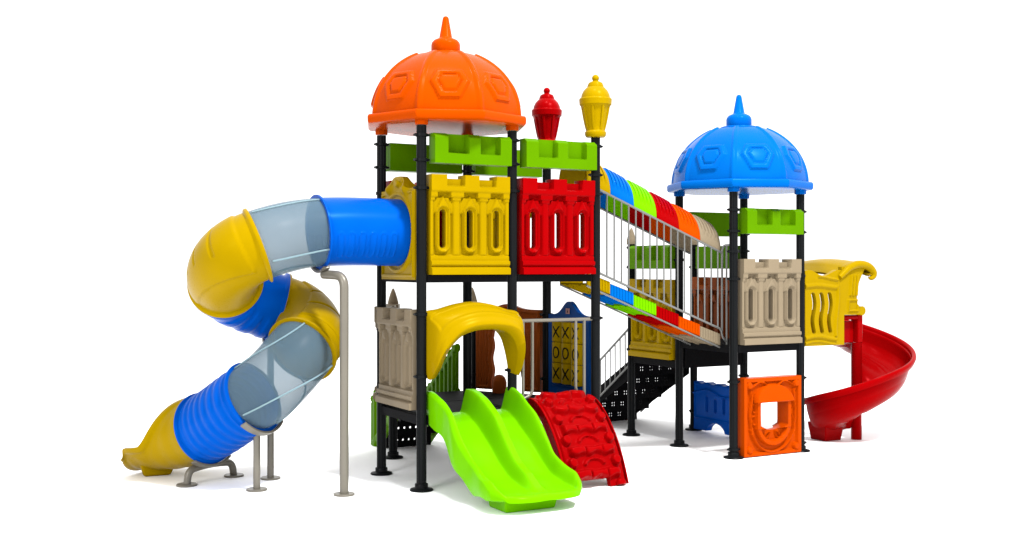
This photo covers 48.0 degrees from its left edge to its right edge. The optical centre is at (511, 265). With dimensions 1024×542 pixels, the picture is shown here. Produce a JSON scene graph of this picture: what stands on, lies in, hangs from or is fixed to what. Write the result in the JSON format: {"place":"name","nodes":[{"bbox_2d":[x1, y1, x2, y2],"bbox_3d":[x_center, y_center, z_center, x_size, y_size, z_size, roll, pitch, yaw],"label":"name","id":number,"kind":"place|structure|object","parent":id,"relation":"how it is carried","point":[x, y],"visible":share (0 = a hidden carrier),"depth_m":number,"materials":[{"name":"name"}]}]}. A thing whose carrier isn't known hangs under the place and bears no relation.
{"place":"outdoors","nodes":[
{"label":"outdoors","id":0,"kind":"place"},
{"bbox_2d":[370,344,459,447],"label":"green sided stairs","id":1,"kind":"structure","parent":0,"point":[446,379],"depth_m":15.82,"materials":[{"name":"plastic"}]},
{"bbox_2d":[367,16,611,492],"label":"play tower","id":2,"kind":"structure","parent":0,"point":[451,100],"depth_m":13.44,"materials":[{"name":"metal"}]},
{"bbox_2d":[0,271,1023,541],"bbox_3d":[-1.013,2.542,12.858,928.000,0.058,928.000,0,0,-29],"label":"ground","id":3,"kind":"structure","parent":0,"point":[98,371],"depth_m":16.08,"materials":[{"name":"white"}]},
{"bbox_2d":[121,176,415,496],"bbox_3d":[-2.877,0.742,13.044,3.678,3.557,1.987,0,0,10],"label":"tube slide","id":4,"kind":"object","parent":3,"relation":"on","point":[299,328],"visible":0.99,"depth_m":12.92,"materials":[{"name":"blue plastic"}]},
{"bbox_2d":[426,302,582,512],"bbox_3d":[-0.063,1.461,12.433,1.183,2.105,1.792,0,0,-29],"label":"double slide","id":5,"kind":"object","parent":3,"relation":"on","point":[505,458],"visible":1,"depth_m":12.63,"materials":[{"name":"plastic"}]},
{"bbox_2d":[527,390,628,485],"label":"climbing ramp","id":6,"kind":"structure","parent":3,"relation":"on","point":[581,434],"depth_m":13.21,"materials":[{"name":"red plastic"}]},
{"bbox_2d":[805,259,916,440],"bbox_3d":[4.721,1.205,16.546,2.239,2.616,1.704,0,0,-29],"label":"spiral slide","id":7,"kind":"object","parent":3,"relation":"on","point":[882,363],"visible":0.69,"depth_m":16.09,"materials":[{"name":"red plastic"}]},
{"bbox_2d":[559,165,728,347],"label":"covered bridge","id":8,"kind":"structure","parent":0,"point":[636,206],"depth_m":14.85,"materials":[{"name":"multicoloured plastic"}]},
{"bbox_2d":[600,328,688,420],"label":"perforated stairs","id":9,"kind":"structure","parent":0,"point":[613,395],"depth_m":17.76,"materials":[{"name":"metal"}]},
{"bbox_2d":[622,95,812,459],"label":"play tower","id":10,"kind":"structure","parent":0,"point":[740,156],"depth_m":15.39,"materials":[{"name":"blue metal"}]}
]}

